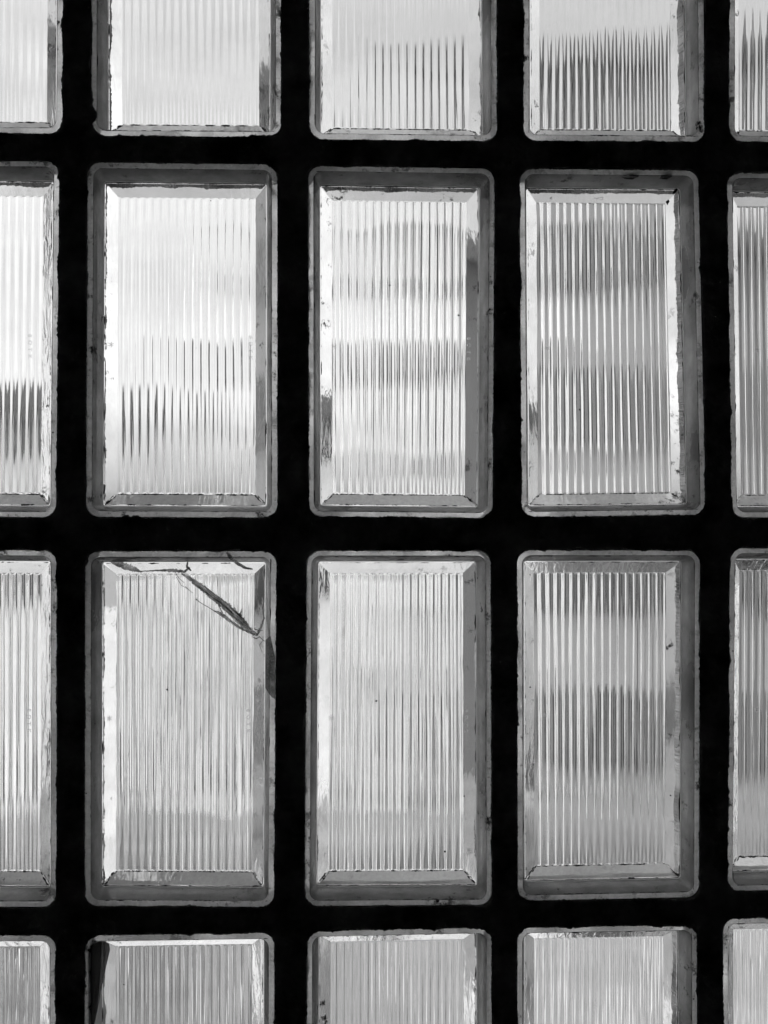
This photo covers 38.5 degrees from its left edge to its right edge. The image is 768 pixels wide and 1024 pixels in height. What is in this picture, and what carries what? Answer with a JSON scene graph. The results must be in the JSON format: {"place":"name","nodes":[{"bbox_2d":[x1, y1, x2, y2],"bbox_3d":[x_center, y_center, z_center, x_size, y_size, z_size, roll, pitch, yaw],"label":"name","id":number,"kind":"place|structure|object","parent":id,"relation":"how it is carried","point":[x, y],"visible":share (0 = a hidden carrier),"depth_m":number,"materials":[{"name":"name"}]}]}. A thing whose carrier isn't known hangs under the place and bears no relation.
{"place":"outdoors","nodes":[
{"label":"outdoors","id":0,"kind":"place"},
{"bbox_3d":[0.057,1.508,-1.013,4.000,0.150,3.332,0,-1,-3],"label":"floor","id":1,"kind":"structure","parent":0,"visible":0},
{"bbox_2d":[0,0,767,1023],"bbox_3d":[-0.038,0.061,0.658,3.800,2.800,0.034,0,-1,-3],"label":"concrete grid","id":2,"kind":"object","parent":1,"relation":"on","point":[292,532],"visible":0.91,"depth_m":0.65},
{"bbox_2d":[0,935,55,1023],"bbox_3d":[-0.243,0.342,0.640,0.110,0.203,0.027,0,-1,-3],"label":"glass block","id":3,"kind":"structure","parent":2,"relation":"attached to","point":[27,982],"depth_m":0.65,"materials":[{"name":"clear glass"}]},
{"bbox_2d":[0,549,57,906],"bbox_3d":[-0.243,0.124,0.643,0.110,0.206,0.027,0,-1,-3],"label":"glass block","id":4,"kind":"structure","parent":2,"relation":"attached to","point":[28,715],"depth_m":0.65,"materials":[{"name":"clear glass"}]},
{"bbox_2d":[0,161,59,517],"bbox_3d":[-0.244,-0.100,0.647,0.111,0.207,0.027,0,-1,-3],"label":"glass block","id":5,"kind":"structure","parent":2,"relation":"attached to","point":[29,242],"depth_m":0.66,"materials":[{"name":"clear glass"}]},
{"bbox_2d":[0,0,63,133],"bbox_3d":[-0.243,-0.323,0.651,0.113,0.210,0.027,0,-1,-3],"label":"glass block","id":6,"kind":"structure","parent":2,"relation":"attached to","point":[31,60],"depth_m":0.66,"materials":[{"name":"clear glass"}]},
{"bbox_2d":[84,932,275,1023],"bbox_3d":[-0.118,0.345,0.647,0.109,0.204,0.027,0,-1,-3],"label":"glass block","id":7,"kind":"structure","parent":2,"relation":"attached to","point":[155,978],"depth_m":0.65,"materials":[{"name":"clear glass"}]},
{"bbox_2d":[84,550,276,906],"bbox_3d":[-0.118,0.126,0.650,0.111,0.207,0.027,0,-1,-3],"label":"glass block","id":8,"kind":"structure","parent":2,"relation":"attached to","point":[180,734],"depth_m":0.66,"materials":[{"name":"clear glass"}]},
{"bbox_2d":[86,162,278,518],"bbox_3d":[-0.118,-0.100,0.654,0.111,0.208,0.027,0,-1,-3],"label":"glass block","id":9,"kind":"structure","parent":2,"relation":"attached to","point":[182,382],"depth_m":0.66,"materials":[{"name":"clear glass"}]},
{"bbox_2d":[91,0,281,137],"bbox_3d":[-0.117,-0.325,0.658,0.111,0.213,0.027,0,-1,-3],"label":"glass block","id":10,"kind":"structure","parent":2,"relation":"attached to","point":[203,68],"depth_m":0.66,"materials":[{"name":"clear glass"}]},
{"bbox_2d":[304,550,491,905],"bbox_3d":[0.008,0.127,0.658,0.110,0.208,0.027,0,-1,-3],"label":"glass block","id":11,"kind":"structure","parent":2,"relation":"attached to","point":[398,737],"depth_m":0.66,"materials":[{"name":"clear glass"}]},
{"bbox_2d":[306,927,491,1023],"bbox_3d":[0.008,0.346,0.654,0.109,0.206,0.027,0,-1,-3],"label":"glass block","id":12,"kind":"structure","parent":2,"relation":"attached to","point":[404,976],"depth_m":0.66,"materials":[{"name":"clear glass"}]},
{"bbox_2d":[308,166,494,518],"bbox_3d":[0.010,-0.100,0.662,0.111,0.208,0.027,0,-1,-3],"label":"glass block","id":13,"kind":"structure","parent":2,"relation":"attached to","point":[401,269],"depth_m":0.67,"materials":[{"name":"clear glass"}]},
{"bbox_2d":[308,0,496,140],"bbox_3d":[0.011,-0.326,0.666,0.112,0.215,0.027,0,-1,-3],"label":"glass block","id":14,"kind":"structure","parent":2,"relation":"attached to","point":[404,70],"depth_m":0.67,"materials":[{"name":"clear glass"}]},
{"bbox_2d":[516,925,696,1023],"bbox_3d":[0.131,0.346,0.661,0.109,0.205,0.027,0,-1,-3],"label":"glass block","id":15,"kind":"structure","parent":2,"relation":"attached to","point":[625,974],"depth_m":0.67,"materials":[{"name":"clear glass"}]},
{"bbox_2d":[516,549,699,900],"bbox_3d":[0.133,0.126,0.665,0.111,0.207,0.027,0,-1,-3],"label":"glass block","id":16,"kind":"structure","parent":2,"relation":"attached to","point":[608,746],"depth_m":0.67,"materials":[{"name":"clear glass"}]},
{"bbox_2d":[519,169,704,516],"bbox_3d":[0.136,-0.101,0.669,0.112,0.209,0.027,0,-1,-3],"label":"glass block","id":17,"kind":"structure","parent":2,"relation":"attached to","point":[611,404],"depth_m":0.68,"materials":[{"name":"clear glass"}]},
{"bbox_2d":[523,0,704,141],"bbox_3d":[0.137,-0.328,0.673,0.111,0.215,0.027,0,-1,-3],"label":"glass block","id":18,"kind":"structure","parent":2,"relation":"attached to","point":[618,70],"depth_m":0.68,"materials":[{"name":"clear glass"}]},
{"bbox_2d":[722,917,767,1023],"bbox_3d":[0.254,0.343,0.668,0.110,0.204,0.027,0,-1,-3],"label":"glass block","id":19,"kind":"structure","parent":2,"relation":"attached to","point":[745,968],"depth_m":0.67,"materials":[{"name":"clear glass"}]},
{"bbox_2d":[727,547,767,890],"bbox_3d":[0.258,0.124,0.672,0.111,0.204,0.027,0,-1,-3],"label":"glass block","id":20,"kind":"structure","parent":2,"relation":"attached to","point":[747,849],"depth_m":0.68,"materials":[{"name":"clear glass"}]},
{"bbox_2d":[727,173,767,518],"bbox_3d":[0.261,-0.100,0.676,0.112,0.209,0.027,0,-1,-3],"label":"glass block","id":21,"kind":"structure","parent":2,"relation":"attached to","point":[747,217],"depth_m":0.68,"materials":[{"name":"clear glass"}]},
{"bbox_2d":[728,0,767,141],"bbox_3d":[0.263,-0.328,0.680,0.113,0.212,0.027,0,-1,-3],"label":"glass block","id":22,"kind":"structure","parent":2,"relation":"attached to","point":[748,75],"depth_m":0.68,"materials":[{"name":"clear glass"}]}
]}

